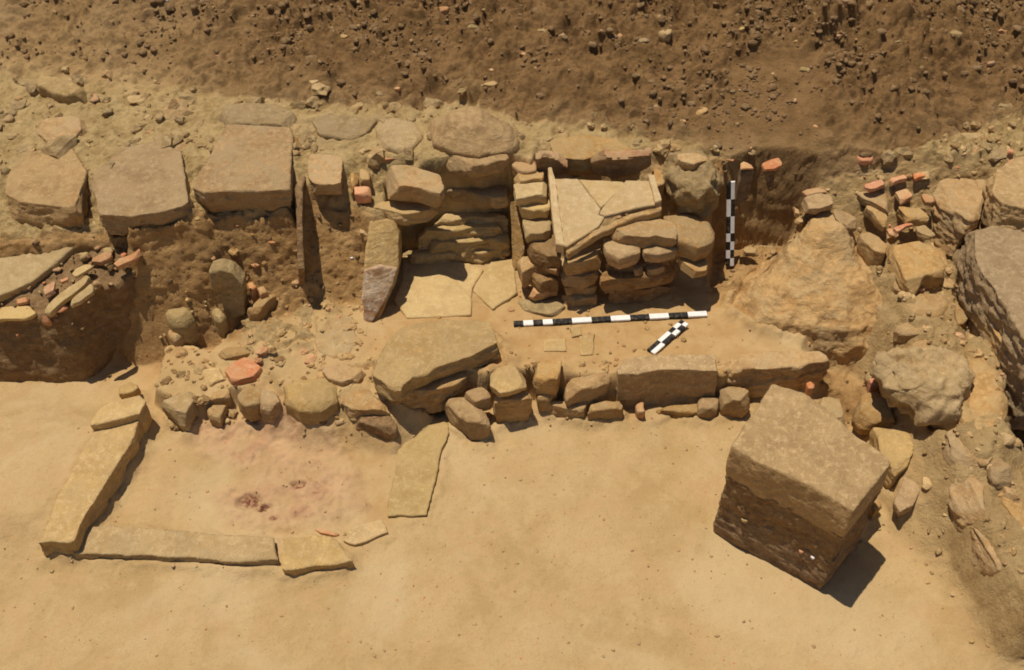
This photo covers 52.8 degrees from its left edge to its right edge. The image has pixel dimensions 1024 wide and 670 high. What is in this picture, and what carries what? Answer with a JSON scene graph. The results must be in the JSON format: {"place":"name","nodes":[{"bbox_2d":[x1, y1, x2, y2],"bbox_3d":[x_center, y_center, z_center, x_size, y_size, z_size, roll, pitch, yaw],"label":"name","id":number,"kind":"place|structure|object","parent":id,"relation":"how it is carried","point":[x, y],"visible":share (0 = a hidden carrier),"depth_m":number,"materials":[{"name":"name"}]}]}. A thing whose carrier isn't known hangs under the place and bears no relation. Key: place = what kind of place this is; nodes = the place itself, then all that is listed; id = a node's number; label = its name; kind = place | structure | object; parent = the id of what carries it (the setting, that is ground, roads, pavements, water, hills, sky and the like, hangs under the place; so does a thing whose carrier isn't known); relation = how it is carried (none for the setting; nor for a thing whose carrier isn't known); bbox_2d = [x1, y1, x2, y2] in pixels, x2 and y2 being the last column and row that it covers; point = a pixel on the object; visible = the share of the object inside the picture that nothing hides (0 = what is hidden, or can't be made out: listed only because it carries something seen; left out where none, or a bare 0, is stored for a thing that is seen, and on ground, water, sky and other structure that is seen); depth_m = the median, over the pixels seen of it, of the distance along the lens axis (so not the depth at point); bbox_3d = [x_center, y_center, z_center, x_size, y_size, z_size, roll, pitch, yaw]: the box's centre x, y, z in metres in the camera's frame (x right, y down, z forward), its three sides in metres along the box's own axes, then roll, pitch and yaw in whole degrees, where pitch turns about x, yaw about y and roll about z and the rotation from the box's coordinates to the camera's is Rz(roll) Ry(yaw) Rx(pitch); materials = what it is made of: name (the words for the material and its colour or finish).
{"place":"outdoors","nodes":[
{"label":"outdoors","id":0,"kind":"place"},
{"bbox_2d":[0,0,1023,669],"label":"ground","id":1,"kind":"structure","parent":0,"point":[164,616],"depth_m":5.19,"materials":[{"name":"soil"}]},
{"bbox_2d":[5,149,88,228],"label":"stone slab","id":2,"kind":"structure","parent":1,"relation":"on","point":[42,190],"depth_m":5.30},
{"bbox_2d":[35,116,85,143],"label":"stone","id":3,"kind":"object","parent":1,"relation":"on","point":[47,130],"visible":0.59,"depth_m":5.67,"materials":[{"name":"stone"}]},
{"bbox_2d":[36,75,86,104],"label":"stone","id":4,"kind":"object","parent":1,"relation":"on","point":[66,91],"visible":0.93,"depth_m":5.88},
{"bbox_2d":[0,247,135,381],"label":"earth baulk","id":5,"kind":"object","parent":1,"relation":"on","point":[36,349],"visible":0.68,"depth_m":5.29,"materials":[{"name":"soil"}]},
{"bbox_2d":[0,221,95,301],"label":"stone slab","id":6,"kind":"structure","parent":5,"relation":"on","point":[19,273],"depth_m":5.25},
{"bbox_2d":[0,245,135,336],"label":"tile crumbs","id":7,"kind":"object","parent":5,"relation":"on","point":[86,256],"visible":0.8,"depth_m":5.25,"materials":[{"name":"ceramic"}]},
{"bbox_2d":[45,275,90,317],"bbox_3d":[-2.225,-0.197,5.169,0.263,0.121,0.073,-31,53,-27],"label":"tile fragment","id":8,"kind":"object","parent":5,"relation":"on","point":[58,302],"visible":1,"depth_m":5.15,"materials":[{"name":"stone"}]},
{"bbox_2d":[38,420,143,555],"bbox_3d":[-1.967,0.716,4.856,0.214,0.173,0.776,8,46,8],"label":"kerb stone","id":9,"kind":"object","parent":1,"relation":"on","point":[91,487],"visible":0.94,"depth_m":4.78,"materials":[{"name":"stone"}]},
{"bbox_2d":[90,395,151,432],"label":"kerb stone","id":10,"kind":"object","parent":1,"relation":"on","point":[120,412],"visible":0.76,"depth_m":5.02,"materials":[{"name":"stone"}]},
{"bbox_2d":[91,141,192,235],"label":"stone slab","id":11,"kind":"structure","parent":1,"relation":"on","point":[139,185],"depth_m":5.29,"materials":[{"name":"stone"}]},
{"bbox_2d":[74,525,278,565],"bbox_3d":[-1.505,0.975,4.675,0.945,0.126,0.169,2,45,2],"label":"kerb stone","id":12,"kind":"object","parent":1,"relation":"on","point":[118,542],"visible":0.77,"depth_m":4.62,"materials":[{"name":"stone"}]},
{"bbox_2d":[161,392,198,430],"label":"stone","id":13,"kind":"object","parent":1,"relation":"on","point":[181,410],"visible":0.95,"depth_m":5.09,"materials":[{"name":"stone"}]},
{"bbox_2d":[165,307,198,345],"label":"stone","id":14,"kind":"object","parent":1,"relation":"on","point":[181,321],"visible":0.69,"depth_m":5.39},
{"bbox_2d":[209,258,247,317],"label":"stone","id":15,"kind":"object","parent":1,"relation":"on","point":[227,277],"visible":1,"depth_m":5.35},
{"bbox_2d":[192,124,293,212],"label":"stone slab","id":16,"kind":"structure","parent":1,"relation":"on","point":[234,175],"depth_m":5.35,"materials":[{"name":"stone"}]},
{"bbox_2d":[225,357,262,384],"bbox_3d":[-1.365,0.194,5.236,0.162,0.060,0.169,-34,54,-29],"label":"tile fragment","id":17,"kind":"object","parent":1,"relation":"on","point":[244,370],"visible":1,"depth_m":5.21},
{"bbox_2d":[237,386,261,421],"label":"stone","id":18,"kind":"object","parent":1,"relation":"on","point":[248,398],"visible":0.87,"depth_m":5.08,"materials":[{"name":"stone"}]},
{"bbox_2d":[219,103,296,128],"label":"stone","id":19,"kind":"object","parent":1,"relation":"on","point":[272,115],"visible":0.64,"depth_m":5.71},
{"bbox_2d":[260,389,281,423],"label":"stone","id":20,"kind":"object","parent":1,"relation":"on","point":[270,406],"visible":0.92,"depth_m":5.06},
{"bbox_2d":[243,303,315,353],"bbox_3d":[-1.180,0.010,5.478,0.528,0.214,0.506,0,45,0],"label":"mortar lump","id":21,"kind":"object","parent":1,"relation":"on","point":[266,330],"visible":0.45,"depth_m":5.40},
{"bbox_2d":[295,175,305,286],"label":"upright slab","id":22,"kind":"structure","parent":1,"relation":"on","point":[300,198],"depth_m":5.32,"materials":[{"name":"stone"}]},
{"bbox_2d":[283,378,338,424],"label":"stone","id":23,"kind":"object","parent":1,"relation":"on","point":[312,401],"visible":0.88,"depth_m":5.04,"materials":[{"name":"stone"}]},
{"bbox_2d":[281,536,353,575],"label":"kerb stone","id":24,"kind":"object","parent":1,"relation":"on","point":[303,555],"visible":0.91,"depth_m":4.59,"materials":[{"name":"stone"}]},
{"bbox_2d":[307,154,342,194],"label":"stone slab","id":25,"kind":"structure","parent":1,"relation":"on","point":[324,178],"depth_m":5.41,"materials":[{"name":"stone"}]},
{"bbox_2d":[315,314,357,357],"bbox_3d":[-0.897,0.036,5.379,0.246,0.106,0.340,0,45,0],"label":"mortar patch","id":26,"kind":"object","parent":1,"relation":"on","point":[330,346],"visible":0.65,"depth_m":5.32,"materials":[{"name":"concrete"}]},
{"bbox_2d":[322,364,365,386],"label":"stone","id":27,"kind":"object","parent":1,"relation":"on","point":[341,375],"visible":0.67,"depth_m":5.13,"materials":[{"name":"stone"}]},
{"bbox_2d":[312,113,376,140],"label":"stone","id":28,"kind":"object","parent":1,"relation":"on","point":[339,127],"visible":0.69,"depth_m":5.68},
{"bbox_2d":[343,519,387,545],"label":"kerb stone","id":29,"kind":"object","parent":1,"relation":"on","point":[360,534],"visible":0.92,"depth_m":4.72,"materials":[{"name":"stone"}]},
{"bbox_2d":[342,389,389,421],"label":"stone","id":30,"kind":"object","parent":1,"relation":"on","point":[359,403],"visible":0.81,"depth_m":5.05,"materials":[{"name":"stone"}]},
{"bbox_2d":[356,415,397,441],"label":"stone","id":31,"kind":"object","parent":1,"relation":"on","point":[384,427],"visible":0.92,"depth_m":5.03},
{"bbox_2d":[362,218,401,321],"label":"upright slab","id":32,"kind":"structure","parent":1,"relation":"on","point":[383,252],"depth_m":5.41,"materials":[{"name":"stone"}]},
{"bbox_2d":[373,201,438,225],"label":"stone","id":33,"kind":"object","parent":32,"relation":"on","point":[404,213],"visible":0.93,"depth_m":5.44,"materials":[{"name":"stone"}]},
{"bbox_2d":[385,165,444,207],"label":"stone block","id":34,"kind":"structure","parent":33,"relation":"on","point":[409,183],"depth_m":5.37,"materials":[{"name":"stone"}]},
{"bbox_2d":[376,118,423,154],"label":"stone","id":35,"kind":"object","parent":1,"relation":"on","point":[396,136],"visible":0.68,"depth_m":5.61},
{"bbox_2d":[387,419,448,517],"bbox_3d":[-0.465,0.665,5.028,0.234,0.106,0.626,7,45,6],"label":"kerb stone","id":36,"kind":"object","parent":1,"relation":"on","point":[415,477],"visible":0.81,"depth_m":4.96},
{"bbox_2d":[372,319,499,401],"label":"stone slab","id":37,"kind":"structure","parent":1,"relation":"on","point":[411,358],"depth_m":5.10,"materials":[{"name":"stone"}]},
{"bbox_2d":[394,256,482,318],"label":"paving slab","id":38,"kind":"structure","parent":1,"relation":"on","point":[443,289],"depth_m":5.58,"materials":[{"name":"stone"}]},
{"bbox_2d":[409,248,505,264],"bbox_3d":[-0.308,-0.431,5.761,0.553,0.132,0.146,0,45,0],"label":"masonry course","id":39,"kind":"object","parent":38,"relation":"on","point":[424,256],"visible":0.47,"depth_m":5.71,"materials":[{"name":"stone"}]},
{"bbox_2d":[429,232,511,262],"bbox_3d":[-0.232,-0.495,5.728,0.472,0.129,0.124,-5,45,-5],"label":"masonry course","id":40,"kind":"object","parent":39,"relation":"on","point":[462,248],"visible":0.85,"depth_m":5.69,"materials":[{"name":"stone"}]},
{"bbox_2d":[417,222,503,250],"bbox_3d":[-0.277,-0.557,5.705,0.507,0.130,0.118,-4,45,-4],"label":"masonry course","id":41,"kind":"object","parent":40,"relation":"on","point":[427,235],"visible":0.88,"depth_m":5.66,"materials":[{"name":"stone"}]},
{"bbox_2d":[433,212,510,233],"bbox_3d":[-0.227,-0.611,5.704,0.449,0.127,0.106,-3,45,-3],"label":"masonry course","id":42,"kind":"object","parent":41,"relation":"on","point":[503,221],"visible":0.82,"depth_m":5.67,"materials":[{"name":"stone"}]},
{"bbox_2d":[401,371,476,413],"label":"stone","id":43,"kind":"object","parent":1,"relation":"on","point":[434,396],"visible":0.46,"depth_m":5.12,"materials":[{"name":"stone"}]},
{"bbox_2d":[159,247,726,429],"bbox_3d":[-0.225,0.024,5.294,3.272,0.526,0.898,0,45,0],"label":"packing rubble","id":44,"kind":"object","parent":1,"relation":"on","point":[203,400],"visible":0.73,"depth_m":5.25,"materials":[{"name":"stone"}]},
{"bbox_2d":[443,397,490,439],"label":"stone","id":45,"kind":"object","parent":1,"relation":"on","point":[468,419],"visible":0.97,"depth_m":5.08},
{"bbox_2d":[426,106,520,188],"bbox_3d":[-0.195,-1.072,5.633,0.595,0.371,0.534,0,45,0],"label":"boulder","id":46,"kind":"object","parent":1,"relation":"on","point":[472,132],"visible":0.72,"depth_m":5.45,"materials":[{"name":"grey stone"}]},
{"bbox_2d":[447,185,504,207],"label":"stone","id":47,"kind":"object","parent":1,"relation":"on","point":[479,198],"visible":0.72,"depth_m":5.57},
{"bbox_2d":[446,154,508,178],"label":"stone","id":48,"kind":"object","parent":1,"relation":"on","point":[469,167],"visible":0.91,"depth_m":5.41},
{"bbox_2d":[473,259,516,310],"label":"paving slab","id":49,"kind":"structure","parent":1,"relation":"on","point":[495,287],"depth_m":5.61,"materials":[{"name":"stone"}]},
{"bbox_2d":[0,89,1021,174],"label":"rubble crumbs","id":50,"kind":"object","parent":1,"relation":"on","point":[8,118],"visible":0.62,"depth_m":5.76,"materials":[{"name":"stone"}]},
{"bbox_2d":[2,416,1020,657],"bbox_3d":[-0.168,0.916,4.805,5.755,0.211,1.308,0,45,0],"label":"grit","id":51,"kind":"object","parent":1,"relation":"on","point":[474,623],"visible":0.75,"depth_m":4.61,"materials":[{"name":"gravel"}]},
{"bbox_2d":[0,65,1023,175],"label":"stones","id":52,"kind":"object","parent":1,"relation":"on","point":[304,130],"visible":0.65,"depth_m":5.69,"materials":[{"name":"stone"}]},
{"bbox_2d":[0,0,1023,174],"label":"soil clods","id":53,"kind":"object","parent":1,"relation":"on","point":[753,75],"visible":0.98,"depth_m":5.97,"materials":[{"name":"soil"}]},
{"bbox_2d":[493,390,531,422],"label":"stone","id":54,"kind":"object","parent":1,"relation":"on","point":[517,407],"visible":0.92,"depth_m":5.10,"materials":[{"name":"stone"}]},
{"bbox_2d":[490,364,526,396],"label":"stone","id":55,"kind":"object","parent":54,"relation":"on","point":[508,380],"visible":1,"depth_m":5.05,"materials":[{"name":"stone"}]},
{"bbox_2d":[510,197,524,270],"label":"upright slab","id":56,"kind":"structure","parent":1,"relation":"on","point":[518,248],"depth_m":5.62,"materials":[{"name":"stone"}]},
{"bbox_2d":[518,299,564,316],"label":"stone","id":57,"kind":"object","parent":1,"relation":"on","point":[549,308],"visible":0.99,"depth_m":5.47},
{"bbox_2d":[529,287,556,300],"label":"stone","id":58,"kind":"object","parent":1,"relation":"on","point":[535,295],"visible":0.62,"depth_m":5.48,"materials":[{"name":"stone"}]},
{"bbox_2d":[531,272,557,292],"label":"stone","id":59,"kind":"object","parent":58,"relation":"on","point":[542,282],"visible":0.97,"depth_m":5.43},
{"bbox_2d":[527,235,560,275],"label":"stone","id":60,"kind":"object","parent":59,"relation":"on","point":[542,255],"visible":0.88,"depth_m":5.38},
{"bbox_2d":[522,215,551,242],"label":"stone","id":61,"kind":"object","parent":60,"relation":"on","point":[537,229],"visible":0.88,"depth_m":5.41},
{"bbox_2d":[518,198,549,218],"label":"stone","id":62,"kind":"object","parent":61,"relation":"on","point":[534,211],"visible":0.77,"depth_m":5.41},
{"bbox_2d":[513,182,546,205],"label":"stone","id":63,"kind":"object","parent":62,"relation":"on","point":[526,194],"visible":1,"depth_m":5.40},
{"bbox_2d":[535,394,556,411],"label":"stone","id":64,"kind":"object","parent":1,"relation":"on","point":[543,401],"visible":0.66,"depth_m":5.15,"materials":[{"name":"stone"}]},
{"bbox_2d":[533,360,561,394],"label":"stone","id":65,"kind":"object","parent":64,"relation":"on","point":[546,377],"visible":1,"depth_m":5.09,"materials":[{"name":"stone"}]},
{"bbox_2d":[535,150,567,175],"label":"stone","id":66,"kind":"object","parent":1,"relation":"on","point":[557,162],"visible":0.97,"depth_m":5.45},
{"bbox_2d":[561,291,596,306],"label":"stone","id":67,"kind":"object","parent":1,"relation":"on","point":[575,300],"visible":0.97,"depth_m":5.48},
{"bbox_2d":[564,283,596,295],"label":"stone","id":68,"kind":"object","parent":67,"relation":"on","point":[590,290],"visible":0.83,"depth_m":5.46,"materials":[{"name":"stone"}]},
{"bbox_2d":[561,267,598,288],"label":"stone","id":69,"kind":"object","parent":68,"relation":"on","point":[585,280],"visible":0.67,"depth_m":5.40,"materials":[{"name":"stone"}]},
{"bbox_2d":[562,243,602,275],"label":"stone","id":70,"kind":"object","parent":69,"relation":"on","point":[586,259],"visible":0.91,"depth_m":5.34,"materials":[{"name":"stone"}]},
{"bbox_2d":[564,372,611,410],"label":"stone","id":71,"kind":"object","parent":1,"relation":"on","point":[592,388],"visible":0.86,"depth_m":5.13,"materials":[{"name":"stone"}]},
{"bbox_2d":[549,135,631,175],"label":"stone","id":72,"kind":"object","parent":1,"relation":"on","point":[579,152],"visible":0.66,"depth_m":5.53,"materials":[{"name":"stone"}]},
{"bbox_2d":[591,148,650,178],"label":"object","id":73,"kind":"object","parent":72,"relation":"on","point":[612,164],"visible":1,"depth_m":5.44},
{"bbox_2d":[513,311,707,326],"bbox_3d":[0.519,-0.085,5.426,1.024,0.015,0.035,-3,45,-3],"label":"scale bar","id":74,"kind":"object","parent":1,"relation":"on","point":[600,319],"visible":1,"depth_m":5.42,"materials":[{"name":"black paint"}]},
{"bbox_2d":[608,284,671,304],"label":"stone","id":75,"kind":"object","parent":1,"relation":"on","point":[636,296],"visible":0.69,"depth_m":5.50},
{"bbox_2d":[599,263,675,293],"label":"stone","id":76,"kind":"object","parent":75,"relation":"on","point":[613,281],"visible":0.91,"depth_m":5.39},
{"bbox_2d":[605,252,670,271],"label":"stone","id":77,"kind":"object","parent":76,"relation":"on","point":[630,268],"visible":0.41,"depth_m":5.39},
{"bbox_2d":[603,238,639,268],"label":"stone","id":78,"kind":"object","parent":77,"relation":"on","point":[618,255],"visible":0.91,"depth_m":5.28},
{"bbox_2d":[641,245,677,262],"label":"stone","id":79,"kind":"object","parent":77,"relation":"on","point":[655,254],"visible":0.7,"depth_m":5.30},
{"bbox_2d":[610,218,676,247],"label":"stone","id":80,"kind":"object","parent":79,"relation":"on","point":[651,232],"visible":1,"depth_m":5.29,"materials":[{"name":"stone"}]},
{"bbox_2d":[548,167,661,258],"bbox_3d":[0.482,-0.634,5.336,0.586,0.233,0.472,0,45,0],"label":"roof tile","id":81,"kind":"object","parent":80,"relation":"on","point":[576,206],"visible":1,"depth_m":5.34,"materials":[{"name":"stone"}]},
{"bbox_2d":[677,256,708,277],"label":"stone","id":82,"kind":"object","parent":76,"relation":"on","point":[692,269],"visible":0.77,"depth_m":5.35,"materials":[{"name":"stone"}]},
{"bbox_2d":[663,214,714,261],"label":"boulder","id":83,"kind":"object","parent":82,"relation":"on","point":[695,239],"visible":0.76,"depth_m":5.31,"materials":[{"name":"stone"}]},
{"bbox_2d":[616,354,717,399],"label":"stone block","id":84,"kind":"structure","parent":1,"relation":"on","point":[692,375],"depth_m":5.15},
{"bbox_2d":[661,148,724,219],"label":"stone","id":85,"kind":"object","parent":1,"relation":"on","point":[696,191],"visible":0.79,"depth_m":5.39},
{"bbox_2d":[726,181,734,265],"bbox_3d":[1.196,-0.605,5.648,0.046,0.472,0.181,-11,46,-10],"label":"scale bar","id":86,"kind":"object","parent":1,"relation":"on","point":[730,206],"visible":1,"depth_m":5.63,"materials":[{"name":"black paint"}]},
{"bbox_2d":[719,386,749,417],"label":"stone","id":87,"kind":"object","parent":1,"relation":"on","point":[734,402],"visible":1,"depth_m":5.17,"materials":[{"name":"stone"}]},
{"bbox_2d":[725,350,830,397],"bbox_3d":[1.332,0.201,5.258,0.553,0.231,0.142,-3,45,-3],"label":"stone","id":88,"kind":"object","parent":1,"relation":"on","point":[756,375],"visible":0.78,"depth_m":5.19,"materials":[{"name":"stone"}]},
{"bbox_2d":[713,507,865,589],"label":"stone block","id":89,"kind":"structure","parent":1,"relation":"on","point":[732,527],"depth_m":4.56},
{"bbox_2d":[717,476,876,571],"bbox_3d":[1.277,0.688,4.565,0.596,0.320,0.476,26,51,24],"label":"earth pedestal","id":90,"kind":"object","parent":89,"relation":"on","point":[787,523],"visible":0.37,"depth_m":4.42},
{"bbox_2d":[726,384,890,539],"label":"stone block","id":91,"kind":"structure","parent":90,"relation":"on","point":[807,457],"depth_m":4.29,"materials":[{"name":"stone"}]},
{"bbox_2d":[732,212,882,362],"bbox_3d":[1.643,-0.305,5.516,1.054,0.531,0.856,0,45,0],"label":"boulder","id":92,"kind":"object","parent":1,"relation":"on","point":[814,283],"visible":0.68,"depth_m":5.35,"materials":[{"name":"stone"}]},
{"bbox_2d":[856,232,887,265],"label":"stone","id":93,"kind":"object","parent":1,"relation":"on","point":[871,248],"visible":0.99,"depth_m":5.40,"materials":[{"name":"stone"}]},
{"bbox_2d":[851,392,894,434],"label":"stone","id":94,"kind":"object","parent":1,"relation":"on","point":[874,409],"visible":0.86,"depth_m":5.01,"materials":[{"name":"stone"}]},
{"bbox_2d":[743,118,1023,646],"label":"wall rubble","id":95,"kind":"object","parent":1,"relation":"on","point":[1011,494],"depth_m":5.07,"materials":[{"name":"stone"}]},
{"bbox_2d":[869,427,913,488],"bbox_3d":[1.785,0.576,4.868,0.189,0.143,0.304,11,46,11],"label":"stone slab","id":96,"kind":"object","parent":1,"relation":"on","point":[895,448],"depth_m":4.82,"materials":[{"name":"stone"}]},
{"bbox_2d":[763,132,1023,643],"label":"wall crumbs","id":97,"kind":"object","parent":1,"relation":"on","point":[981,462],"depth_m":5.13,"materials":[{"name":"stone"}]},
{"bbox_2d":[892,476,919,516],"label":"stone","id":98,"kind":"object","parent":1,"relation":"on","point":[908,492],"visible":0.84,"depth_m":4.70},
{"bbox_2d":[887,241,944,294],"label":"stone","id":99,"kind":"object","parent":1,"relation":"on","point":[914,266],"visible":0.91,"depth_m":5.27,"materials":[{"name":"stone"}]},
{"bbox_2d":[864,345,975,430],"bbox_3d":[1.987,0.220,5.027,0.487,0.449,0.707,15,47,14],"label":"stone","id":100,"kind":"object","parent":1,"relation":"on","point":[930,386],"visible":0.91,"depth_m":4.80,"materials":[{"name":"stone"}]},
{"bbox_2d":[907,294,947,317],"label":"stone","id":101,"kind":"object","parent":1,"relation":"on","point":[936,305],"visible":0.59,"depth_m":5.18,"materials":[{"name":"stone"}]},
{"bbox_2d":[931,178,985,260],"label":"stone block","id":102,"kind":"structure","parent":1,"relation":"on","point":[956,207],"depth_m":5.45,"materials":[{"name":"stone"}]},
{"bbox_2d":[946,476,984,532],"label":"rock","id":103,"kind":"object","parent":1,"relation":"on","point":[965,503],"visible":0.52,"depth_m":4.53,"materials":[{"name":"stone"}]},
{"bbox_2d":[942,423,992,471],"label":"rock","id":104,"kind":"object","parent":1,"relation":"on","point":[955,451],"visible":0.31,"depth_m":4.64,"materials":[{"name":"stone"}]},
{"bbox_2d":[958,357,1007,430],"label":"boulder","id":105,"kind":"object","parent":1,"relation":"on","point":[985,403],"visible":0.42,"depth_m":4.79,"materials":[{"name":"stone"}]},
{"bbox_2d":[970,527,1000,576],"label":"rock","id":106,"kind":"object","parent":1,"relation":"on","point":[986,560],"visible":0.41,"depth_m":4.41,"materials":[{"name":"stone"}]},
{"bbox_2d":[952,225,1023,429],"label":"stone block","id":107,"kind":"structure","parent":1,"relation":"on","point":[988,263],"depth_m":5.03,"materials":[{"name":"stone"}]},
{"bbox_2d":[987,458,1011,489],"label":"stone","id":108,"kind":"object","parent":1,"relation":"on","point":[999,474],"visible":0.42,"depth_m":4.53,"materials":[{"name":"stone"}]},
{"bbox_2d":[976,156,1023,231],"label":"stone block","id":109,"kind":"structure","parent":1,"relation":"on","point":[1003,195],"depth_m":5.31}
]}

